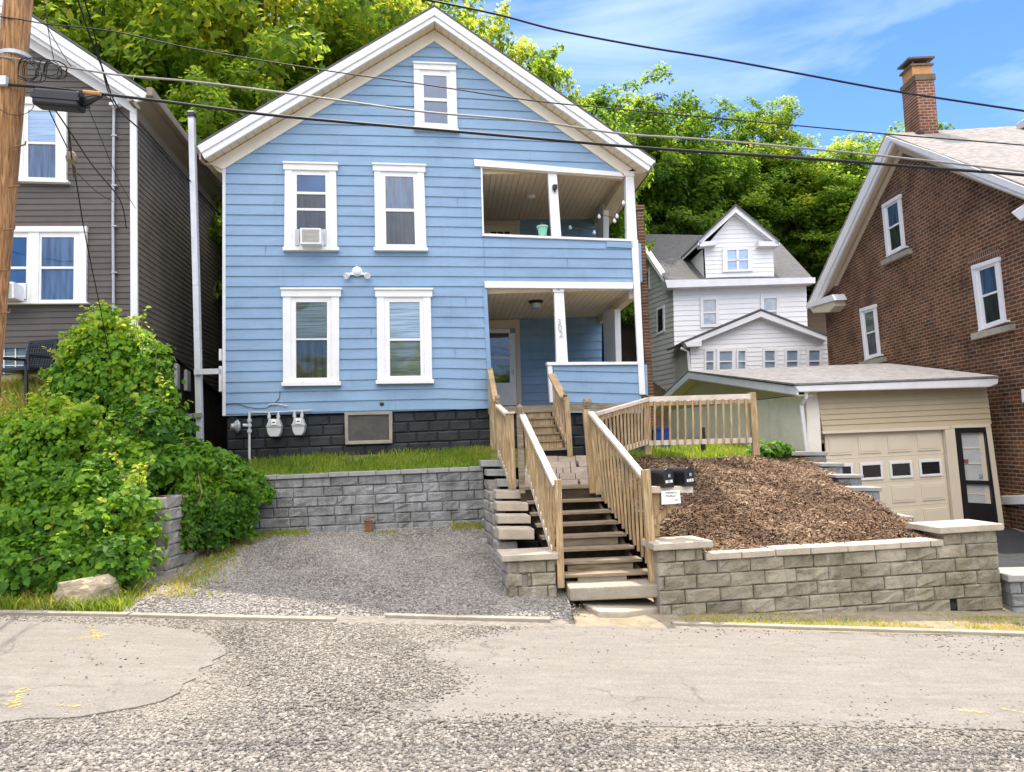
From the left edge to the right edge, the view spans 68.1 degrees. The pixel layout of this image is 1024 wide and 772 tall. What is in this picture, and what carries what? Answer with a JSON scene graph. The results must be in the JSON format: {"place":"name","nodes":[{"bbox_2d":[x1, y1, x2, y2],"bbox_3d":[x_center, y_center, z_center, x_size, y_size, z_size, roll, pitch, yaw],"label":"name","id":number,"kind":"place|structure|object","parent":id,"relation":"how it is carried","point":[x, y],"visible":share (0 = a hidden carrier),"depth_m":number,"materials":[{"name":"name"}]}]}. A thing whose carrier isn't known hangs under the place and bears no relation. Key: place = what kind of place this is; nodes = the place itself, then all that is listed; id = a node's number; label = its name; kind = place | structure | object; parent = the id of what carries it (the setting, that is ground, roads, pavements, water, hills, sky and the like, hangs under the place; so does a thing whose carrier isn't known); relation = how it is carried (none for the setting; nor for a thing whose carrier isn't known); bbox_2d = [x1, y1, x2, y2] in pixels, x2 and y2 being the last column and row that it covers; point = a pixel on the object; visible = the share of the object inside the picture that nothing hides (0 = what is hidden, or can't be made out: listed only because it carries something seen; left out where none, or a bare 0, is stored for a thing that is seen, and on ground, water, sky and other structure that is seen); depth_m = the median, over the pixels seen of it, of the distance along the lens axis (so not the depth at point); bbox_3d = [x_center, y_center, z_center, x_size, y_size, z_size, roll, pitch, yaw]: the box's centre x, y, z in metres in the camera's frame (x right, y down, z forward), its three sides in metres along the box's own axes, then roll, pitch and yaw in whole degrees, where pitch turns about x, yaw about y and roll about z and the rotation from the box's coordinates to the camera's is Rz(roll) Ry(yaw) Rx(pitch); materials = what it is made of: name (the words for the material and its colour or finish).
{"place":"outdoors","nodes":[
{"label":"outdoors","id":0,"kind":"place"},
{"bbox_2d":[3,410,188,590],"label":"bank","id":1,"kind":"structure","parent":0,"point":[161,491],"depth_m":11.78,"materials":[{"name":"green plant"}]},
{"bbox_2d":[0,0,32,388],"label":"utility pole","id":2,"kind":"object","parent":1,"relation":"on","point":[15,38],"visible":0.94,"depth_m":8.47,"materials":[{"name":"brown wood"}]},
{"bbox_2d":[0,56,1023,172],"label":"overhead cable","id":3,"kind":"object","parent":2,"relation":"attached to","point":[524,120],"visible":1,"depth_m":8.39,"materials":[{"name":"black rubber"}]},
{"bbox_2d":[0,16,1023,145],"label":"overhead cable","id":4,"kind":"object","parent":2,"relation":"attached to","point":[513,97],"visible":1,"depth_m":8.41,"materials":[{"name":"black rubber"}]},
{"bbox_2d":[8,83,1023,176],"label":"overhead cable","id":5,"kind":"object","parent":2,"relation":"attached to","point":[544,139],"visible":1,"depth_m":8.37,"materials":[{"name":"black rubber"}]},
{"bbox_2d":[30,88,102,112],"bbox_3d":[-4.923,-3.189,8.429,0.746,0.267,0.225,-2,-4,0],"label":"splice case","id":6,"kind":"object","parent":5,"relation":"hanging from","point":[61,100],"visible":1,"depth_m":8.34,"materials":[{"name":"black plastic"}]},
{"bbox_2d":[0,339,58,404],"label":"wicker chair","id":7,"kind":"object","parent":1,"relation":"on","point":[37,357],"visible":0.79,"depth_m":12.68,"materials":[{"name":"black wicker"}]},
{"bbox_2d":[0,373,79,420],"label":"bank grass","id":8,"kind":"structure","parent":1,"relation":"on","point":[15,385],"depth_m":12.29,"materials":[{"name":"green plant"}]},
{"bbox_2d":[0,377,159,496],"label":"vine mound","id":9,"kind":"object","parent":1,"relation":"on","point":[50,437],"visible":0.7,"depth_m":10.97,"materials":[{"name":"green plant"}]},
{"bbox_2d":[0,573,162,611],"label":"bank grass","id":10,"kind":"structure","parent":1,"relation":"on","point":[29,599],"depth_m":9.42,"materials":[{"name":"green plant"}]},
{"bbox_2d":[53,573,120,608],"bbox_3d":[-5.475,2.630,9.733,0.832,0.404,0.628,-2,-4,0],"label":"boulder","id":11,"kind":"object","parent":1,"relation":"on","point":[92,586],"visible":0.59,"depth_m":9.53,"materials":[{"name":"beige stone"}]},
{"bbox_2d":[0,407,174,599],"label":"ground vine","id":12,"kind":"object","parent":1,"relation":"on","point":[55,535],"visible":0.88,"depth_m":10.10,"materials":[{"name":"green plant"}]},
{"bbox_2d":[37,299,200,450],"bbox_3d":[-6.247,-0.093,12.303,2.619,2.757,1.610,-4,-4,16],"label":"vine thicket","id":13,"kind":"object","parent":1,"relation":"on","point":[130,378],"visible":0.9,"depth_m":11.96,"materials":[{"name":"green plant"}]},
{"bbox_2d":[126,435,251,484],"bbox_3d":[-5.143,1.190,11.951,1.323,0.826,2.086,-6,-5,36],"label":"nettle patch","id":14,"kind":"object","parent":1,"relation":"on","point":[208,458],"visible":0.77,"depth_m":11.58,"materials":[{"name":"green plant"}]},
{"bbox_2d":[20,523,572,619],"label":"gravel drive","id":15,"kind":"structure","parent":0,"point":[268,607],"depth_m":10.45,"materials":[{"name":"grey gravel"}]},
{"bbox_2d":[147,494,219,575],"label":"retaining wall","id":16,"kind":"structure","parent":15,"relation":"on","point":[174,551],"depth_m":10.96,"materials":[{"name":"grey stone"}]},
{"bbox_2d":[97,452,159,543],"bbox_3d":[-5.326,1.588,10.532,0.785,1.366,0.633,0,-5,-27],"label":"trailing vine","id":17,"kind":"object","parent":16,"relation":"on","point":[129,526],"visible":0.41,"depth_m":10.49,"materials":[{"name":"green plant"}]},
{"bbox_2d":[151,433,278,553],"bbox_3d":[-4.757,1.703,12.290,1.458,1.888,2.227,-2,-4,0],"label":"wall ivy","id":18,"kind":"object","parent":16,"relation":"attached to","point":[227,503],"depth_m":11.73,"materials":[{"name":"green plant"}]},
{"bbox_2d":[142,533,272,597],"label":"weed grass","id":19,"kind":"structure","parent":15,"relation":"on","point":[206,566],"depth_m":10.91,"materials":[{"name":"green plant"}]},
{"bbox_2d":[234,521,483,540],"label":"weed grass","id":20,"kind":"structure","parent":15,"relation":"on","point":[271,533],"depth_m":12.96,"materials":[{"name":"green plant"}]},
{"bbox_2d":[131,525,588,619],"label":"drive stones","id":21,"kind":"object","parent":15,"relation":"on","point":[257,562],"visible":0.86,"depth_m":10.70,"materials":[{"name":"grey gravel"}]},
{"bbox_2d":[245,466,484,533],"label":"retaining wall","id":22,"kind":"structure","parent":15,"relation":"on","point":[354,500],"depth_m":13.20,"materials":[{"name":"grey stone"}]},
{"bbox_2d":[479,460,558,597],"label":"stepped wall","id":23,"kind":"structure","parent":15,"relation":"on","point":[524,564],"depth_m":10.82,"materials":[{"name":"beige stone"}]},
{"bbox_2d":[488,368,515,488],"bbox_3d":[-0.224,0.649,13.491,0.194,2.218,2.726,-2,-4,-9],"label":"stair railing","id":24,"kind":"object","parent":23,"relation":"on","point":[501,418],"visible":0.98,"depth_m":12.92,"materials":[{"name":"brown wood"}]},
{"bbox_2d":[566,578,657,600],"bbox_3d":[1.325,2.704,10.081,1.200,0.188,0.420,-2,-4,0],"label":"stone step","id":25,"kind":"object","parent":15,"relation":"on","point":[631,588],"visible":0.86,"depth_m":9.88,"materials":[{"name":"stone"}]},
{"bbox_2d":[238,444,542,474],"bbox_3d":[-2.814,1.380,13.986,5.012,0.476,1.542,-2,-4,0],"label":"lawn grass","id":26,"kind":"structure","parent":0,"point":[280,466],"depth_m":13.84,"materials":[{"name":"green plant"}]},
{"bbox_2d":[0,615,1023,771],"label":"road","id":27,"kind":"structure","parent":0,"point":[376,620],"depth_m":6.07,"materials":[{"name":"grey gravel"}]},
{"bbox_2d":[0,610,130,616],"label":"kerb","id":28,"kind":"structure","parent":27,"relation":"on","point":[63,613],"depth_m":9.19,"materials":[{"name":"concrete"}]},
{"bbox_2d":[0,620,226,723],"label":"asphalt patch","id":29,"kind":"object","parent":27,"relation":"on","point":[127,682],"visible":0.85,"depth_m":7.21,"materials":[{"name":"grey asphalt"}]},
{"bbox_2d":[129,612,336,621],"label":"kerb","id":30,"kind":"structure","parent":27,"relation":"on","point":[233,617],"depth_m":9.16,"materials":[{"name":"concrete"}]},
{"bbox_2d":[385,613,549,622],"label":"kerb","id":31,"kind":"structure","parent":27,"relation":"on","point":[469,617],"depth_m":9.39,"materials":[{"name":"concrete"}]},
{"bbox_2d":[380,625,1023,731],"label":"asphalt patch","id":32,"kind":"object","parent":27,"relation":"on","point":[956,681],"visible":0.74,"depth_m":7.20,"materials":[{"name":"grey asphalt"}]},
{"bbox_2d":[671,621,1023,636],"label":"kerb","id":33,"kind":"structure","parent":27,"relation":"on","point":[861,628],"depth_m":9.20,"materials":[{"name":"concrete"}]},
{"bbox_2d":[540,513,634,580],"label":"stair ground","id":34,"kind":"structure","parent":0,"point":[588,529],"depth_m":11.12,"materials":[{"name":"soil"}]},
{"bbox_2d":[520,455,599,520],"bbox_3d":[0.777,1.681,12.667,1.291,1.015,1.580,-2,-4,0],"label":"paver landing","id":35,"kind":"object","parent":34,"relation":"on","point":[571,473],"visible":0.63,"depth_m":11.94,"materials":[{"name":"stone"}]},
{"bbox_2d":[522,407,566,455],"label":"porch stairs","id":36,"kind":"structure","parent":35,"relation":"on","point":[544,427],"depth_m":14.24,"materials":[{"name":"brown wood"}]},
{"bbox_2d":[548,373,572,456],"bbox_3d":[0.893,0.525,14.105,0.185,1.644,1.334,-2,-4,-6],"label":"stair railing","id":37,"kind":"object","parent":35,"relation":"on","point":[560,395],"visible":0.98,"depth_m":13.64,"materials":[{"name":"brown wood"}]},
{"bbox_2d":[526,497,647,591],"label":"wooden stairs","id":38,"kind":"structure","parent":34,"relation":"on","point":[623,565],"depth_m":10.79,"materials":[{"name":"beige wood"}]},
{"bbox_2d":[516,404,564,587],"bbox_3d":[0.395,1.491,10.994,0.153,2.551,1.734,-1,-4,-16],"label":"stair railing","id":39,"kind":"object","parent":38,"relation":"on","point":[549,484],"visible":0.98,"depth_m":10.79,"materials":[{"name":"brown wood"}]},
{"bbox_2d":[582,397,654,582],"bbox_3d":[1.539,1.420,11.000,0.209,2.661,1.992,-1,-5,-18],"label":"stair railing","id":40,"kind":"object","parent":38,"relation":"on","point":[592,422],"visible":0.96,"depth_m":10.94,"materials":[{"name":"brown wood"}]},
{"bbox_2d":[270,0,1023,166],"label":"sky","id":41,"kind":"structure","parent":0,"point":[977,46],"materials":[{"name":"blue"}]},
{"bbox_2d":[520,294,828,618],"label":"ground","id":42,"kind":"structure","parent":0,"point":[816,321],"depth_m":35.27,"materials":[{"name":"soil"}]},
{"bbox_2d":[10,0,180,342],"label":"broadleaf tree","id":43,"kind":"object","parent":42,"relation":"on","point":[70,15],"visible":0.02,"depth_m":21.69,"materials":[{"name":"green plant"}]},
{"bbox_2d":[0,0,233,449],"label":"grey house","id":44,"kind":"structure","parent":42,"relation":"on","point":[51,266],"depth_m":13.67,"materials":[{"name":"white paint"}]},
{"bbox_2d":[2,348,26,373],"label":"glass block window","id":45,"kind":"structure","parent":44,"relation":"in","point":[8,352],"depth_m":13.28,"materials":[{"name":"clear glass"}]},
{"bbox_2d":[8,282,25,301],"bbox_3d":[-8.786,-1.646,13.118,0.539,0.336,0.385,-2,-4,-7],"label":"air conditioner","id":46,"kind":"object","parent":44,"relation":"attached to","point":[17,292],"visible":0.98,"depth_m":13.12,"materials":[{"name":"white paint"}]},
{"bbox_2d":[8,226,33,304],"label":"window","id":47,"kind":"structure","parent":44,"relation":"in","point":[21,262],"depth_m":13.37,"materials":[{"name":"white paint"}]},
{"bbox_2d":[18,97,70,183],"bbox_3d":[-8.428,-4.395,13.552,0.962,1.586,0.130,-2,-4,-7],"label":"window","id":48,"kind":"structure","parent":44,"relation":"in","point":[45,150],"depth_m":13.56,"materials":[{"name":"white paint"}]},
{"bbox_2d":[29,226,89,304],"bbox_3d":[-8.004,-2.137,13.421,0.962,1.409,0.130,-2,-4,-7],"label":"window","id":49,"kind":"structure","parent":44,"relation":"in","point":[62,247],"depth_m":13.43,"materials":[{"name":"white paint"}]},
{"bbox_2d":[32,0,277,311],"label":"broadleaf tree","id":50,"kind":"object","parent":42,"relation":"on","point":[235,36],"visible":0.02,"depth_m":23.45,"materials":[{"name":"green plant"}]},
{"bbox_2d":[116,45,277,418],"bbox_3d":[-8.184,-2.922,20.905,5.352,13.903,5.676,-2,-4,0],"label":"broadleaf tree","id":51,"kind":"object","parent":42,"relation":"on","point":[216,98],"visible":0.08,"depth_m":19.90,"materials":[{"name":"green plant"}]},
{"bbox_2d":[66,0,427,253],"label":"broadleaf tree","id":52,"kind":"object","parent":42,"relation":"on","point":[274,42],"visible":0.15,"depth_m":21.47,"materials":[{"name":"green plant"}]},
{"bbox_2d":[223,0,477,121],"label":"broadleaf tree","id":53,"kind":"object","parent":42,"relation":"on","point":[339,41],"visible":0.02,"depth_m":25.53,"materials":[{"name":"green plant"}]},
{"bbox_2d":[197,5,655,491],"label":"blue house","id":54,"kind":"structure","parent":42,"relation":"on","point":[423,290],"depth_m":15.04,"materials":[{"name":"paint"}]},
{"bbox_2d":[186,110,220,445],"bbox_3d":[-5.923,-1.962,14.174,0.908,6.583,0.175,-2,-4,0],"label":"downpipe mast","id":55,"kind":"object","parent":54,"relation":"attached to","point":[199,372],"visible":0.76,"depth_m":14.16,"materials":[{"name":"white plastic"}]},
{"bbox_2d":[77,0,190,181],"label":"overhead cable","id":56,"kind":"object","parent":55,"relation":"attached to","point":[81,11],"visible":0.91,"depth_m":10.21,"materials":[{"name":"black rubber"}]},
{"bbox_2d":[230,403,311,461],"bbox_3d":[-4.584,0.886,14.397,1.512,1.124,0.214,-2,-4,-2],"label":"gas riser","id":57,"kind":"object","parent":54,"relation":"attached to","point":[235,426],"visible":0.98,"depth_m":14.37,"materials":[{"name":"grey metal"}]},
{"bbox_2d":[266,412,283,436],"bbox_3d":[-4.525,0.728,14.447,0.291,0.486,0.224,-2,-4,-5],"label":"gas meter","id":58,"kind":"object","parent":57,"relation":"attached to","point":[274,427],"visible":1,"depth_m":14.37,"materials":[{"name":"grey metal"}]},
{"bbox_2d":[295,228,325,246],"bbox_3d":[-3.923,-2.894,14.688,0.603,0.377,0.315,-2,-4,-5],"label":"air conditioner","id":59,"kind":"object","parent":54,"relation":"attached to","point":[310,237],"visible":1,"depth_m":14.56,"materials":[{"name":"white paint"}]},
{"bbox_2d":[282,161,339,251],"bbox_3d":[-3.944,-3.524,14.869,1.105,1.803,0.130,-2,-4,-5],"label":"window","id":60,"kind":"structure","parent":54,"relation":"in","point":[306,205],"depth_m":14.89,"materials":[{"name":"white paint"}]},
{"bbox_2d":[280,287,341,385],"bbox_3d":[-3.869,-0.956,14.673,1.182,1.938,0.130,-2,-4,-5],"label":"window","id":61,"kind":"structure","parent":54,"relation":"in","point":[308,312],"depth_m":14.68,"materials":[{"name":"white paint"}]},
{"bbox_2d":[344,411,392,444],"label":"basement window","id":62,"kind":"structure","parent":54,"relation":"in","point":[360,427],"depth_m":14.69,"materials":[{"name":"glass"}]},
{"bbox_2d":[372,162,427,251],"bbox_3d":[-2.217,-3.542,15.017,1.077,1.799,0.130,-2,-4,-5],"label":"window","id":63,"kind":"structure","parent":54,"relation":"in","point":[396,185],"depth_m":15.02,"materials":[{"name":"white paint"}]},
{"bbox_2d":[374,288,433,383],"bbox_3d":[-2.099,-0.983,14.824,1.165,1.908,0.130,-2,-4,-5],"label":"window","id":64,"kind":"structure","parent":54,"relation":"in","point":[400,315],"depth_m":14.83,"materials":[{"name":"white paint"}]},
{"bbox_2d":[413,61,458,132],"bbox_3d":[-1.546,-5.814,15.253,0.905,1.458,0.130,-2,-4,-5],"label":"window","id":65,"kind":"structure","parent":54,"relation":"in","point":[443,74],"depth_m":15.26,"materials":[{"name":"white paint"}]},
{"bbox_2d":[489,329,516,404],"bbox_3d":[-0.344,-0.458,18.278,0.917,1.883,0.060,-2,-4,-5],"label":"front door","id":66,"kind":"structure","parent":54,"relation":"in","point":[502,342],"depth_m":18.30,"materials":[{"name":"white paint"}]},
{"bbox_2d":[453,0,555,84],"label":"broadleaf tree","id":67,"kind":"object","parent":42,"relation":"on","point":[518,51],"visible":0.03,"depth_m":30.65,"materials":[{"name":"green plant"}]},
{"bbox_2d":[521,40,583,107],"bbox_3d":[1.267,-6.363,32.726,6.622,17.944,6.243,2,-6,-44],"label":"broadleaf tree","id":68,"kind":"object","parent":42,"relation":"on","point":[560,74],"visible":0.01,"depth_m":32.87,"materials":[{"name":"green plant"}]},
{"bbox_2d":[555,86,655,325],"bbox_3d":[3.333,-5.986,33.571,5.649,15.011,5.992,0,-5,-32],"label":"broadleaf tree","id":69,"kind":"object","parent":42,"relation":"on","point":[616,231],"visible":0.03,"depth_m":32.75,"materials":[{"name":"green plant"}]},
{"bbox_2d":[583,61,746,234],"bbox_3d":[6.946,-9.174,40.483,9.438,15.209,9.376,-1,-4,-15],"label":"broadleaf tree","id":70,"kind":"object","parent":42,"relation":"on","point":[678,163],"visible":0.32,"depth_m":38.56,"materials":[{"name":"green plant"}]},
{"bbox_2d":[611,149,732,322],"bbox_3d":[5.537,-7.904,42.494,11.945,11.399,11.188,-6,-6,42],"label":"broadleaf tree","id":71,"kind":"object","parent":42,"relation":"on","point":[654,190],"visible":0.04,"depth_m":38.41,"materials":[{"name":"green plant"}]},
{"bbox_2d":[653,95,773,234],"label":"broadleaf tree","id":72,"kind":"object","parent":42,"relation":"on","point":[735,185],"visible":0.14,"depth_m":41.10,"materials":[{"name":"green plant"}]},
{"bbox_2d":[629,204,827,390],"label":"white house","id":73,"kind":"structure","parent":42,"relation":"on","point":[723,290],"depth_m":31.21,"materials":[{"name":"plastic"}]},
{"bbox_2d":[700,296,718,327],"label":"window","id":74,"kind":"structure","parent":73,"relation":"in","point":[709,305],"depth_m":31.19,"materials":[{"name":"white paint"}]},
{"bbox_2d":[722,247,752,271],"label":"window","id":75,"kind":"structure","parent":73,"relation":"in","point":[734,259],"depth_m":31.19,"materials":[{"name":"white paint"}]},
{"bbox_2d":[760,295,779,315],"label":"window","id":76,"kind":"structure","parent":73,"relation":"in","point":[771,303],"depth_m":31.30,"materials":[{"name":"white paint"}]},
{"bbox_2d":[710,135,815,265],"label":"broadleaf tree","id":77,"kind":"object","parent":42,"relation":"on","point":[771,208],"visible":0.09,"depth_m":41.77,"materials":[{"name":"green plant"}]},
{"bbox_2d":[729,95,821,261],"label":"broadleaf tree","id":78,"kind":"object","parent":42,"relation":"on","point":[764,131],"visible":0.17,"depth_m":43.49,"materials":[{"name":"green plant"}]},
{"bbox_2d":[748,133,869,294],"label":"broadleaf tree","id":79,"kind":"object","parent":42,"relation":"on","point":[809,207],"visible":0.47,"depth_m":41.39,"materials":[{"name":"green plant"}]},
{"bbox_2d":[790,188,844,296],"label":"broadleaf tree","id":80,"kind":"object","parent":42,"relation":"on","point":[809,267],"visible":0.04,"depth_m":42.37,"materials":[{"name":"green plant"}]},
{"bbox_2d":[642,519,1003,614],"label":"retaining wall","id":81,"kind":"structure","parent":42,"relation":"on","point":[952,565],"depth_m":10.07,"materials":[{"name":"beige stone"}]},
{"bbox_2d":[651,486,692,535],"bbox_3d":[2.169,1.694,10.310,0.595,0.683,0.160,-2,-4,0],"label":"mailbox post","id":82,"kind":"object","parent":81,"relation":"on","point":[659,516],"visible":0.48,"depth_m":10.27,"materials":[{"name":"brown wood"}]},
{"bbox_2d":[647,468,673,487],"bbox_3d":[2.020,1.258,10.416,0.175,0.259,0.505,0,-5,-25],"label":"mailbox","id":83,"kind":"object","parent":82,"relation":"on","point":[662,477],"visible":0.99,"depth_m":10.24,"materials":[{"name":"black metal"}]},
{"bbox_2d":[666,467,694,486],"bbox_3d":[2.304,1.241,10.416,0.165,0.264,0.505,0,-5,-25],"label":"mailbox","id":84,"kind":"object","parent":82,"relation":"on","point":[684,477],"visible":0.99,"depth_m":10.24,"materials":[{"name":"black metal"}]},
{"bbox_2d":[656,363,1004,527],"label":"garage","id":85,"kind":"structure","parent":42,"relation":"on","point":[918,447],"depth_m":16.07,"materials":[{"name":"beige paint"}]},
{"bbox_2d":[824,430,950,521],"bbox_3d":[8.000,2.052,16.061,2.619,2.181,0.090,-2,-4,0],"label":"overhead door","id":86,"kind":"structure","parent":85,"relation":"in","point":[909,467],"depth_m":16.06,"materials":[{"name":"white paint"}]},
{"bbox_2d":[955,427,997,522],"bbox_3d":[9.809,1.917,16.000,0.762,2.112,0.100,-2,-4,0],"label":"storm door","id":87,"kind":"structure","parent":85,"relation":"in","point":[975,473],"depth_m":16.00,"materials":[{"name":"black plastic"}]},
{"bbox_2d":[795,120,955,275],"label":"broadleaf tree","id":88,"kind":"object","parent":42,"relation":"on","point":[872,149],"visible":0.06,"depth_m":42.08,"materials":[{"name":"green plant"}]},
{"bbox_2d":[806,56,1023,529],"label":"brick house","id":89,"kind":"structure","parent":42,"relation":"on","point":[923,268],"depth_m":18.84,"materials":[{"name":"brown brick"}]},
{"bbox_2d":[857,296,886,363],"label":"window","id":90,"kind":"structure","parent":89,"relation":"in","point":[868,315],"depth_m":22.64,"materials":[{"name":"white paint"}]},
{"bbox_2d":[879,185,912,265],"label":"window","id":91,"kind":"structure","parent":89,"relation":"in","point":[892,213],"depth_m":20.87,"materials":[{"name":"white paint"}]},
{"bbox_2d":[967,246,1015,339],"bbox_3d":[10.431,-2.057,16.587,0.148,1.937,1.530,-3,-4,2],"label":"window","id":92,"kind":"structure","parent":89,"relation":"in","point":[986,275],"depth_m":16.60,"materials":[{"name":"white paint"}]},
{"bbox_2d":[425,0,1023,111],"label":"overhead cable","id":93,"kind":"object","parent":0,"point":[728,60],"visible":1,"depth_m":8.43,"materials":[{"name":"black rubber"}]},
{"bbox_2d":[610,454,934,551],"bbox_3d":[3.865,1.791,12.659,4.467,1.260,5.300,-2,-4,0],"label":"mulch bed","id":94,"kind":"object","parent":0,"point":[780,536],"visible":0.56,"depth_m":11.39,"materials":[{"name":"wood"}]},
{"bbox_2d":[594,392,759,459],"bbox_3d":[2.631,0.715,13.106,3.411,1.115,1.013,0,-5,-26],"label":"wooden fence","id":95,"kind":"object","parent":94,"relation":"on","point":[647,403],"visible":0.84,"depth_m":13.35,"materials":[{"name":"beige wood"}]},
{"bbox_2d":[569,599,1023,635],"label":"verge","id":96,"kind":"structure","parent":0,"point":[658,620],"depth_m":9.68,"materials":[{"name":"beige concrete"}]},
{"bbox_2d":[578,598,657,617],"bbox_3d":[1.562,2.963,10.150,1.241,0.214,1.107,-2,-4,-10],"label":"stone step","id":97,"kind":"object","parent":96,"relation":"on","point":[623,608],"visible":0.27,"depth_m":9.84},
{"bbox_2d":[996,528,1023,626],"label":"driveway","id":98,"kind":"structure","parent":0,"point":[1010,543],"depth_m":14.39,"materials":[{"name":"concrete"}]},
{"bbox_2d":[999,567,1023,612],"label":"kerb wall","id":99,"kind":"structure","parent":98,"relation":"on","point":[1012,584],"depth_m":10.22,"materials":[{"name":"grey stone"}]},
{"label":"lawn","id":100,"kind":"structure","parent":0,"visible":0},
{"bbox_2d":[612,437,801,458],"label":"lawn grass","id":101,"kind":"structure","parent":100,"relation":"on","point":[712,450],"depth_m":14.97,"materials":[{"name":"green plant"}]},
{"bbox_2d":[744,439,794,457],"bbox_3d":[5.066,1.262,15.053,0.999,0.440,0.760,1,-5,-34],"label":"shrub","id":102,"kind":"object","parent":100,"relation":"on","point":[772,448],"visible":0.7,"depth_m":14.82,"materials":[{"name":"green plant"}]},
{"bbox_2d":[790,451,913,518],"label":"stepped wall","id":103,"kind":"structure","parent":100,"relation":"on","point":[854,481],"depth_m":13.38,"materials":[{"name":"grey stone"}]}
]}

